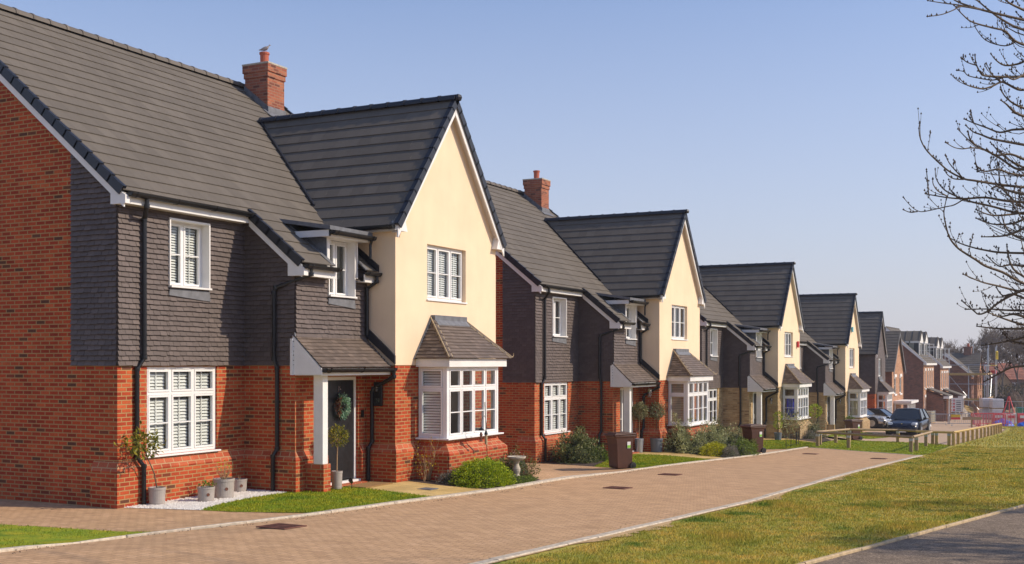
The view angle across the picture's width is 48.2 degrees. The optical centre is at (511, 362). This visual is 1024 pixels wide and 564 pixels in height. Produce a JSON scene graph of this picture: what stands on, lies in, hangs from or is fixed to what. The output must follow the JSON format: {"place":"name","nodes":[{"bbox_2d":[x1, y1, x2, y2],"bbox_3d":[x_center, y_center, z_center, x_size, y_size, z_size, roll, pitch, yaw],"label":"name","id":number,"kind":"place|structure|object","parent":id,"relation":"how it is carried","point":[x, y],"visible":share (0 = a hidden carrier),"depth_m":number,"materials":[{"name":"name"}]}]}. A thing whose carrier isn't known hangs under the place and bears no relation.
{"place":"outdoors","nodes":[
{"label":"outdoors","id":0,"kind":"place"},
{"bbox_2d":[0,523,153,547],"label":"lawn","id":1,"kind":"structure","parent":0,"point":[30,538],"depth_m":16.69,"materials":[{"name":"green plant"}]},
{"bbox_2d":[0,499,302,531],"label":"driveway","id":2,"kind":"structure","parent":0,"point":[16,512],"depth_m":18.70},
{"bbox_2d":[201,485,427,512],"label":"lawn","id":3,"kind":"structure","parent":0,"point":[260,497],"depth_m":20.77,"materials":[{"name":"green plant"}]},
{"bbox_2d":[328,424,349,488],"bbox_3d":[-3.466,1.874,22.849,0.481,1.308,0.520,0,0,27],"label":"potted tree","id":4,"kind":"object","parent":3,"relation":"on","point":[336,475],"visible":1,"depth_m":22.75,"materials":[{"name":"green plant"}]},
{"bbox_2d":[346,481,392,487],"bbox_3d":[-2.950,2.519,23.516,0.540,0.018,1.000,0,0,27],"label":"doormat","id":5,"kind":"object","parent":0,"point":[368,484],"visible":1,"depth_m":23.48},
{"bbox_2d":[343,481,481,495],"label":"garden path","id":6,"kind":"structure","parent":0,"point":[411,487],"depth_m":23.23,"materials":[{"name":"beige concrete"}]},
{"bbox_2d":[0,448,916,563],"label":"road","id":7,"kind":"structure","parent":0,"point":[466,529],"depth_m":17.66,"materials":[{"name":"brown brick"}]},
{"bbox_2d":[256,523,306,529],"bbox_3d":[-3.358,2.391,16.662,0.520,0.017,0.520,0,-2,27],"label":"drain grate","id":8,"kind":"object","parent":7,"relation":"on","point":[282,526],"visible":1,"depth_m":16.60,"materials":[{"name":"metal"}]},
{"bbox_2d":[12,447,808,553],"bbox_3d":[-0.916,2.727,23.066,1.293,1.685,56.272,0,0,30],"label":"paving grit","id":9,"kind":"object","parent":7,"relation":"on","point":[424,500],"visible":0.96,"depth_m":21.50,"materials":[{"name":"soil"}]},
{"bbox_2d":[0,0,1023,362],"label":"sky","id":10,"kind":"structure","parent":0,"point":[785,130],"materials":[{"name":"blue"}]},
{"bbox_2d":[539,460,603,465],"bbox_3d":[2.329,3.102,36.227,2.040,0.001,3.650,0,0,27],"label":"flower bed","id":11,"kind":"object","parent":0,"point":[581,464],"visible":0.4,"depth_m":35.04,"materials":[{"name":"soil"}]},
{"bbox_2d":[549,425,607,463],"bbox_3d":[2.037,2.555,35.945,1.738,1.279,2.469,0,0,27],"label":"shrub","id":12,"kind":"object","parent":11,"relation":"on","point":[577,446],"visible":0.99,"depth_m":35.43,"materials":[{"name":"green plant"}]},
{"bbox_2d":[526,463,635,479],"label":"driveway","id":13,"kind":"structure","parent":0,"point":[548,471],"depth_m":32.76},
{"bbox_2d":[203,367,1023,512],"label":"ground","id":14,"kind":"structure","parent":0,"point":[831,439],"depth_m":44.70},
{"bbox_2d":[0,3,513,508],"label":"house","id":15,"kind":"structure","parent":14,"relation":"on","point":[206,275],"depth_m":22.57,"materials":[{"name":"red brick"}]},
{"bbox_2d":[145,366,220,457],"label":"window","id":16,"kind":"structure","parent":15,"relation":"in","point":[180,400],"depth_m":21.55,"materials":[{"name":"white plastic"}]},
{"bbox_2d":[168,217,211,301],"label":"window","id":17,"kind":"structure","parent":15,"relation":"in","point":[189,241],"depth_m":21.75,"materials":[{"name":"white plastic"}]},
{"bbox_2d":[296,227,356,308],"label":"window","id":18,"kind":"structure","parent":15,"relation":"in","point":[334,288],"depth_m":24.00,"materials":[{"name":"white plastic"}]},
{"bbox_2d":[328,380,352,480],"bbox_3d":[-3.595,1.407,23.747,0.080,2.065,1.010,0,0,27],"label":"door","id":19,"kind":"structure","parent":15,"relation":"in","point":[345,452],"depth_m":23.81,"materials":[{"name":"wood"}]},
{"bbox_2d":[334,382,350,419],"bbox_3d":[-3.494,0.803,23.685,0.183,0.806,0.533,0,0,27],"label":"wreath","id":20,"kind":"object","parent":15,"relation":"attached to","point":[344,398],"visible":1,"depth_m":23.67,"materials":[{"name":"green plant"}]},
{"bbox_2d":[374,382,382,405],"bbox_3d":[-2.854,0.675,24.259,0.200,0.510,0.117,0,0,27],"label":"wall lamp","id":21,"kind":"object","parent":15,"relation":"attached to","point":[378,396],"visible":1,"depth_m":24.25,"materials":[{"name":"black plastic"}]},
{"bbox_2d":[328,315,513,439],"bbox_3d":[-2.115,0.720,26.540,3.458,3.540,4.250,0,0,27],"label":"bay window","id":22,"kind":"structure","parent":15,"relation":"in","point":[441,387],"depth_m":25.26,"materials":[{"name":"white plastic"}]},
{"bbox_2d":[426,245,467,303],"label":"window","id":23,"kind":"structure","parent":15,"relation":"in","point":[442,276],"depth_m":26.36,"materials":[{"name":"white plastic"}]},
{"bbox_2d":[0,447,807,551],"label":"kerb","id":24,"kind":"structure","parent":14,"relation":"on","point":[16,548],"depth_m":19.53,"materials":[{"name":"concrete"}]},
{"bbox_2d":[408,475,538,488],"bbox_3d":[-0.569,2.620,25.751,2.130,0.176,4.560,0,0,27],"label":"flower bed","id":25,"kind":"object","parent":14,"relation":"on","point":[426,481],"visible":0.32,"depth_m":24.25,"materials":[{"name":"soil"}]},
{"bbox_2d":[410,435,443,481],"bbox_3d":[-1.792,2.001,24.566,0.841,1.067,0.832,0,0,-24],"label":"forsythia","id":26,"kind":"object","parent":25,"relation":"on","point":[426,476],"visible":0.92,"depth_m":24.53,"materials":[{"name":"brown plant"}]},
{"bbox_2d":[435,468,462,483],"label":"lavender","id":27,"kind":"object","parent":25,"relation":"on","point":[446,480],"visible":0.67,"depth_m":24.17,"materials":[{"name":"grey plant"}]},
{"bbox_2d":[448,456,516,487],"bbox_3d":[-0.634,2.325,24.532,1.382,0.637,1.965,0,0,27],"label":"dome shrub","id":28,"kind":"object","parent":25,"relation":"on","point":[483,473],"visible":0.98,"depth_m":24.14,"materials":[{"name":"green plant"}]},
{"bbox_2d":[507,452,525,476],"bbox_3d":[0.103,2.348,25.893,0.430,0.621,0.430,0,0,27],"label":"bird bath","id":29,"kind":"object","parent":25,"relation":"on","point":[516,459],"visible":0.85,"depth_m":25.83,"materials":[{"name":"white stone"}]},
{"bbox_2d":[495,443,539,475],"bbox_3d":[0.035,2.263,26.637,1.099,0.812,1.694,0,0,27],"label":"shrub","id":30,"kind":"object","parent":25,"relation":"on","point":[524,469],"visible":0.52,"depth_m":26.46,"materials":[{"name":"green plant"}]},
{"bbox_2d":[504,475,538,485],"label":"ground cover plant","id":31,"kind":"object","parent":25,"relation":"on","point":[523,479],"visible":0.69,"depth_m":25.31,"materials":[{"name":"green plant"}]},
{"bbox_2d":[486,170,716,462],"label":"house","id":32,"kind":"structure","parent":14,"relation":"on","point":[597,325],"depth_m":39.09,"materials":[{"name":"red brick"}]},
{"bbox_2d":[544,382,569,434],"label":"window","id":33,"kind":"structure","parent":32,"relation":"in","point":[554,396],"depth_m":36.91,"materials":[{"name":"white plastic"}]},
{"bbox_2d":[551,297,567,343],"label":"window","id":34,"kind":"structure","parent":32,"relation":"in","point":[562,302],"depth_m":37.25,"materials":[{"name":"white plastic"}]},
{"bbox_2d":[604,297,636,345],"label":"window","id":35,"kind":"structure","parent":32,"relation":"in","point":[631,308],"depth_m":39.38,"materials":[{"name":"white plastic"}]},
{"bbox_2d":[671,305,687,340],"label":"window","id":36,"kind":"structure","parent":32,"relation":"in","point":[676,310],"depth_m":42.20,"materials":[{"name":"white plastic"}]},
{"bbox_2d":[666,349,716,425],"bbox_3d":[5.441,1.285,41.914,3.458,3.540,4.250,0,0,27],"label":"bay window","id":37,"kind":"structure","parent":32,"relation":"in","point":[685,370],"depth_m":40.48,"materials":[{"name":"white plastic"}]},
{"bbox_2d":[469,455,921,563],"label":"kerb","id":38,"kind":"structure","parent":14,"relation":"on","point":[519,553],"depth_m":17.62,"materials":[{"name":"concrete"}]},
{"bbox_2d":[699,262,814,438],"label":"house","id":39,"kind":"structure","parent":14,"relation":"on","point":[751,322],"depth_m":55.09,"materials":[{"name":"yellow brick"}]},
{"bbox_2d":[708,388,716,424],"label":"window","id":40,"kind":"structure","parent":39,"relation":"in","point":[711,398],"depth_m":52.26,"materials":[{"name":"white plastic"}]},
{"bbox_2d":[709,328,717,360],"bbox_3d":[9.110,-0.785,52.145,0.305,1.490,1.100,0,0,27],"label":"window","id":41,"kind":"structure","parent":39,"relation":"in","point":[713,356],"depth_m":52.57,"materials":[{"name":"white plastic"}]},
{"bbox_2d":[740,327,761,361],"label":"window","id":42,"kind":"structure","parent":39,"relation":"in","point":[758,335],"depth_m":54.70,"materials":[{"name":"white plastic"}]},
{"bbox_2d":[785,332,790,356],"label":"window","id":43,"kind":"structure","parent":39,"relation":"in","point":[787,344],"depth_m":57.09,"materials":[{"name":"white plastic"}]},
{"bbox_2d":[782,364,814,419],"bbox_3d":[13.104,1.840,57.235,3.458,3.540,4.250,0,0,27],"label":"bay window","id":44,"kind":"structure","parent":39,"relation":"in","point":[793,378],"depth_m":55.77,"materials":[{"name":"white plastic"}]},
{"bbox_2d":[788,437,829,441],"bbox_3d":[14.448,3.739,56.011,2.200,0.154,5.200,0,0,27],"label":"flower bed","id":45,"kind":"object","parent":14,"relation":"on","point":[814,440],"visible":0.43,"depth_m":55.02,"materials":[{"name":"soil"}]},
{"bbox_2d":[781,408,809,437],"bbox_3d":[13.573,3.019,55.438,1.474,1.910,2.493,0,0,27],"label":"shrub","id":46,"kind":"object","parent":45,"relation":"on","point":[786,420],"visible":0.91,"depth_m":55.14,"materials":[{"name":"green plant"}]},
{"bbox_2d":[807,415,827,437],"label":"shrub","id":47,"kind":"object","parent":45,"relation":"on","point":[814,427],"visible":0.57,"depth_m":56.69,"materials":[{"name":"green plant"}]},
{"bbox_2d":[799,293,871,431],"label":"house","id":48,"kind":"structure","parent":14,"relation":"on","point":[831,343],"depth_m":70.64,"materials":[{"name":"yellow brick"}]},
{"bbox_2d":[848,373,871,417],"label":"bay window","id":49,"kind":"structure","parent":48,"relation":"in","point":[856,385],"depth_m":71.00,"materials":[{"name":"white plastic"}]},
{"bbox_2d":[815,431,912,451],"bbox_3d":[14.477,3.293,47.128,0.315,0.866,5.214,0,0,-30],"label":"rail fence","id":50,"kind":"object","parent":14,"relation":"on","point":[848,436],"visible":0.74,"depth_m":47.14,"materials":[{"name":"brown wood"}]},
{"bbox_2d":[858,311,895,412],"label":"house","id":51,"kind":"structure","parent":14,"relation":"on","point":[873,351],"depth_m":84.86,"materials":[{"name":"grey brick"}]},
{"bbox_2d":[877,378,895,412],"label":"bay window","id":52,"kind":"structure","parent":51,"relation":"in","point":[884,389],"depth_m":84.86,"materials":[{"name":"white plastic"}]},
{"bbox_2d":[850,428,932,441],"bbox_3d":[18.457,3.597,55.298,3.975,0.821,1.423,0,0,32],"label":"rail fence","id":53,"kind":"object","parent":14,"relation":"on","point":[896,430],"visible":0.78,"depth_m":55.75,"materials":[{"name":"brown wood"}]},
{"bbox_2d":[885,331,918,412],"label":"house","id":54,"kind":"structure","parent":14,"relation":"on","point":[895,367],"depth_m":95.44,"materials":[{"name":"brown brick"}]},
{"bbox_2d":[798,504,1023,563],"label":"kerb","id":55,"kind":"structure","parent":14,"relation":"on","point":[828,557],"depth_m":16.37,"materials":[{"name":"beige concrete"}]},
{"bbox_2d":[885,326,952,421],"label":"house","id":56,"kind":"structure","parent":14,"relation":"on","point":[918,377],"depth_m":112.59,"materials":[{"name":"brown brick"}]},
{"bbox_2d":[927,337,965,412],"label":"house","id":57,"kind":"structure","parent":14,"relation":"on","point":[941,374],"depth_m":125.52,"materials":[{"name":"brown brick"}]},
{"bbox_2d":[951,398,961,411],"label":"site notice","id":58,"kind":"object","parent":57,"relation":"attached to","point":[957,406],"visible":0.41,"depth_m":122.97,"materials":[{"name":"white paint"}]},
{"bbox_2d":[943,342,964,352],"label":"bare tree","id":59,"kind":"object","parent":14,"relation":"on","point":[952,350],"visible":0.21,"depth_m":200.33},
{"bbox_2d":[902,0,1023,381],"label":"bare tree","id":60,"kind":"object","parent":14,"relation":"on","point":[1011,200],"visible":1,"depth_m":10.25,"materials":[{"name":"brown plant"}]},
{"bbox_2d":[943,343,983,415],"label":"house","id":61,"kind":"structure","parent":14,"relation":"on","point":[970,359],"depth_m":142.74,"materials":[{"name":"brown brick"}]},
{"bbox_2d":[944,344,997,409],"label":"scaffolding","id":62,"kind":"object","parent":14,"relation":"on","point":[986,375],"visible":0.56,"depth_m":140.01,"materials":[{"name":"grey metal"}]},
{"bbox_2d":[952,423,1001,445],"bbox_3d":[27.110,4.047,65.854,0.221,1.757,29.537,0,0,27],"label":"rail fence","id":63,"kind":"object","parent":14,"relation":"on","point":[993,429],"visible":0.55,"depth_m":62.78,"materials":[{"name":"brown wood"}]},
{"bbox_2d":[972,328,1005,362],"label":"bare tree","id":64,"kind":"object","parent":14,"relation":"on","point":[991,338],"visible":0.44,"depth_m":192.97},
{"bbox_2d":[967,322,1011,361],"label":"bare tree","id":65,"kind":"object","parent":14,"relation":"on","point":[987,334],"visible":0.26,"depth_m":201.82,"materials":[{"name":"plant"}]},
{"bbox_2d":[989,409,1002,417],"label":"wrapped pallet","id":66,"kind":"object","parent":14,"relation":"on","point":[997,410],"visible":0.41,"depth_m":125.89,"materials":[{"name":"white plastic"}]},
{"bbox_2d":[989,399,1003,408],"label":"wrapped pallet","id":67,"kind":"object","parent":66,"relation":"on","point":[997,403],"visible":0.99,"depth_m":125.95,"materials":[{"name":"white plastic"}]},
{"bbox_2d":[982,372,1013,397],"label":"house","id":68,"kind":"structure","parent":14,"relation":"on","point":[1007,381],"depth_m":180.55,"materials":[{"name":"red tile"}]},
{"bbox_2d":[980,330,1021,394],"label":"bare tree","id":69,"kind":"object","parent":14,"relation":"on","point":[1006,356],"visible":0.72,"depth_m":171.17,"materials":[{"name":"brown plant"}]},
{"bbox_2d":[982,382,1023,408],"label":"undergrowth","id":70,"kind":"object","parent":14,"relation":"on","point":[1014,388],"visible":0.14,"depth_m":170.14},
{"bbox_2d":[983,363,1023,390],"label":"house","id":71,"kind":"structure","parent":14,"relation":"on","point":[1010,374],"depth_m":188.76,"materials":[{"name":"brown brick"}]},
{"bbox_2d":[995,389,1023,409],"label":"earth mound","id":72,"kind":"object","parent":14,"relation":"on","point":[1014,395],"visible":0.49,"depth_m":128.78,"materials":[{"name":"soil"}]},
{"bbox_2d":[995,327,1023,392],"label":"bare tree","id":73,"kind":"object","parent":14,"relation":"on","point":[1002,339],"visible":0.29,"depth_m":179.61,"materials":[{"name":"brown plant"}]},
{"bbox_2d":[1001,327,1023,362],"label":"bare tree","id":74,"kind":"object","parent":14,"relation":"on","point":[1018,350],"visible":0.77,"depth_m":164.54,"materials":[{"name":"plant"}]},
{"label":"flower bed","id":75,"kind":"structure","parent":14,"relation":"on","visible":0},
{"bbox_2d":[661,413,698,452],"bbox_3d":[6.012,2.472,39.956,1.376,1.490,2.090,0,0,27],"label":"shrub","id":76,"kind":"object","parent":75,"relation":"on","point":[674,443],"visible":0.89,"depth_m":39.54,"materials":[{"name":"green plant"}]},
{"bbox_2d":[677,427,718,453],"bbox_3d":[6.582,2.724,40.126,1.426,1.006,3.360,0,0,27],"label":"shrub","id":77,"kind":"object","parent":75,"relation":"on","point":[698,443],"visible":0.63,"depth_m":39.47,"materials":[{"name":"green plant"}]},
{"bbox_2d":[695,417,727,446],"bbox_3d":[7.040,2.583,40.494,1.323,1.348,2.285,0,0,27],"label":"shrub","id":78,"kind":"object","parent":75,"relation":"on","point":[711,436],"visible":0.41,"depth_m":40.34,"materials":[{"name":"green plant"}]},
{"bbox_2d":[698,441,726,456],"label":"hedge shrub","id":79,"kind":"object","parent":75,"relation":"on","point":[716,448],"visible":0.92,"depth_m":38.84,"materials":[{"name":"yellow plant"}]},
{"bbox_2d":[721,443,740,457],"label":"lavender","id":80,"kind":"object","parent":75,"relation":"on","point":[730,452],"visible":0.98,"depth_m":38.72,"materials":[{"name":"grey plant"}]},
{"bbox_2d":[720,432,741,446],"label":"shrub","id":81,"kind":"object","parent":75,"relation":"on","point":[732,440],"visible":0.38,"depth_m":41.12,"materials":[{"name":"green plant"}]},
{"bbox_2d":[722,422,743,443],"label":"shrub","id":82,"kind":"object","parent":75,"relation":"on","point":[728,433],"visible":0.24,"depth_m":42.36,"materials":[{"name":"green plant"}]},
{"bbox_2d":[728,437,758,455],"bbox_3d":[8.185,2.942,40.331,1.062,0.797,2.020,0,0,41],"label":"shrub","id":83,"kind":"object","parent":75,"relation":"on","point":[744,449],"visible":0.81,"depth_m":40.05,"materials":[{"name":"green plant"}]},
{"bbox_2d":[595,453,708,467],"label":"lawn","id":84,"kind":"structure","parent":0,"point":[644,461],"depth_m":35.71,"materials":[{"name":"plant"}]},
{"bbox_2d":[604,431,636,467],"bbox_3d":[3.137,2.537,32.991,0.808,1.056,0.630,0,0,-25],"label":"wheelie bin","id":85,"kind":"object","parent":84,"relation":"on","point":[620,449],"visible":1,"depth_m":32.77,"materials":[{"name":"plastic"}]},
{"bbox_2d":[636,451,721,458],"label":"garden path","id":86,"kind":"structure","parent":0,"point":[680,454],"depth_m":38.62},
{"bbox_2d":[631,402,647,452],"bbox_3d":[4.378,2.208,39.349,0.676,1.779,0.676,0,0,-39],"label":"potted tree","id":87,"kind":"object","parent":86,"relation":"on","point":[639,407],"visible":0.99,"depth_m":39.23,"materials":[{"name":"green plant"}]},
{"bbox_2d":[648,402,666,451],"bbox_3d":[4.995,2.204,39.574,0.726,1.789,0.696,0,0,41],"label":"potted tree","id":88,"kind":"object","parent":86,"relation":"on","point":[656,444],"visible":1,"depth_m":39.42,"materials":[{"name":"green plant"}]},
{"bbox_2d":[488,424,1023,563],"bbox_3d":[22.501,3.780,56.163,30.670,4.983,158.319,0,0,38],"label":"grass verge","id":89,"kind":"structure","parent":0,"point":[676,522],"depth_m":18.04,"materials":[{"name":"green plant"}]},
{"bbox_2d":[948,400,1023,420],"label":"site fence","id":90,"kind":"object","parent":89,"relation":"on","point":[953,411],"visible":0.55,"depth_m":113.08,"materials":[{"name":"grey metal"}]},
{"bbox_2d":[756,449,785,453],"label":"driveway","id":91,"kind":"structure","parent":0,"point":[769,450],"depth_m":44.72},
{"bbox_2d":[740,424,766,452],"bbox_3d":[8.837,2.786,41.819,0.808,1.056,0.630,0,0,-25],"label":"wheelie bin","id":92,"kind":"object","parent":91,"relation":"on","point":[754,431],"visible":0.77,"depth_m":41.61,"materials":[{"name":"plastic"}]},
{"bbox_2d":[763,439,814,448],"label":"lawn grass","id":93,"kind":"structure","parent":0,"point":[779,445],"depth_m":50.63,"materials":[{"name":"green plant"}]},
{"bbox_2d":[763,438,815,442],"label":"garden path","id":94,"kind":"structure","parent":0,"point":[785,439],"depth_m":54.22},
{"bbox_2d":[773,411,782,439],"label":"topiary","id":95,"kind":"object","parent":94,"relation":"on","point":[777,435],"visible":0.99,"depth_m":53.82,"materials":[{"name":"plant"}]},
{"bbox_2d":[809,440,949,454],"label":"lawn","id":96,"kind":"structure","parent":0,"point":[827,443],"depth_m":49.71,"materials":[{"name":"green plant"}]},
{"bbox_2d":[815,428,850,444],"bbox_3d":[14.862,3.474,52.931,0.227,0.993,6.677,0,0,29],"label":"rail fence","id":97,"kind":"object","parent":96,"relation":"on","point":[835,436],"visible":0.52,"depth_m":53.30,"materials":[{"name":"brown wood"}]},
{"bbox_2d":[912,431,934,450],"bbox_3d":[17.730,3.409,49.320,0.204,1.099,9.833,0,0,25],"label":"rail fence","id":98,"kind":"object","parent":96,"relation":"on","point":[917,436],"visible":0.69,"depth_m":50.46,"materials":[{"name":"brown wood"}]},
{"bbox_2d":[916,430,952,445],"bbox_3d":[19.681,3.556,53.227,1.653,0.776,0.203,0,0,30],"label":"rail fence","id":99,"kind":"object","parent":96,"relation":"on","point":[949,433],"visible":0.76,"depth_m":53.07,"materials":[{"name":"brown wood"}]},
{"bbox_2d":[824,427,1003,444],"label":"driveway","id":100,"kind":"structure","parent":0,"point":[942,438],"depth_m":65.80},
{"bbox_2d":[843,419,862,439],"bbox_3d":[17.323,3.414,58.034,0.808,1.056,0.630,0,0,-25],"label":"wheelie bin","id":101,"kind":"object","parent":100,"relation":"on","point":[852,423],"visible":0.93,"depth_m":57.81,"materials":[{"name":"plastic"}]},
{"bbox_2d":[866,409,890,427],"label":"parked car","id":102,"kind":"object","parent":100,"relation":"on","point":[877,421],"visible":0.27,"depth_m":74.86,"materials":[{"name":"grey paint"}]},
{"bbox_2d":[867,408,892,428],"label":"parked car","id":103,"kind":"object","parent":100,"relation":"on","point":[881,412],"visible":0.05,"depth_m":77.94,"materials":[{"name":"blue paint"}]},
{"bbox_2d":[885,408,929,434],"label":"parked car","id":104,"kind":"object","parent":100,"relation":"on","point":[911,418],"visible":0.84,"depth_m":67.61,"materials":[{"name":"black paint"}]},
{"bbox_2d":[814,507,1023,563],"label":"path","id":105,"kind":"structure","parent":0,"point":[996,538],"depth_m":15.58,"materials":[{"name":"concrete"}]},
{"bbox_2d":[931,419,986,427],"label":"site track","id":106,"kind":"structure","parent":0,"point":[944,424],"depth_m":102.13,"materials":[{"name":"beige concrete"}]},
{"bbox_2d":[964,422,1023,446],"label":"grass","id":107,"kind":"structure","parent":0,"point":[1012,429],"depth_m":62.95,"materials":[{"name":"green plant"}]},
{"label":"gravel bed","id":108,"kind":"structure","parent":0,"visible":0},
{"bbox_2d":[124,489,285,509],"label":"gravel","id":109,"kind":"structure","parent":108,"relation":"on","point":[187,503],"depth_m":20.61,"materials":[{"name":"white gravel"}]},
{"bbox_2d":[114,420,166,504],"bbox_3d":[-6.479,1.769,19.993,0.879,1.519,0.982,0,0,-5],"label":"potted tree","id":110,"kind":"object","parent":109,"relation":"on","point":[157,494],"visible":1,"depth_m":20.04,"materials":[{"name":"green plant"}]},
{"bbox_2d":[197,480,216,501],"bbox_3d":[-5.541,2.326,20.812,0.356,0.404,0.354,0,0,27],"label":"plant pot","id":111,"kind":"object","parent":109,"relation":"on","point":[206,493],"visible":1,"depth_m":20.69,"materials":[{"name":"ceramic"}]},
{"bbox_2d":[213,460,234,498],"bbox_3d":[-5.371,2.171,21.367,0.402,0.713,0.441,0,0,27],"label":"plant pot","id":112,"kind":"object","parent":109,"relation":"on","point":[224,487],"visible":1,"depth_m":21.21,"materials":[{"name":"ceramic"}]},
{"bbox_2d":[234,474,246,491],"bbox_3d":[-5.334,2.354,22.369,0.309,0.349,0.309,0,0,27],"label":"plant pot","id":113,"kind":"object","parent":109,"relation":"on","point":[240,484],"visible":0.86,"depth_m":22.24,"materials":[{"name":"ceramic"}]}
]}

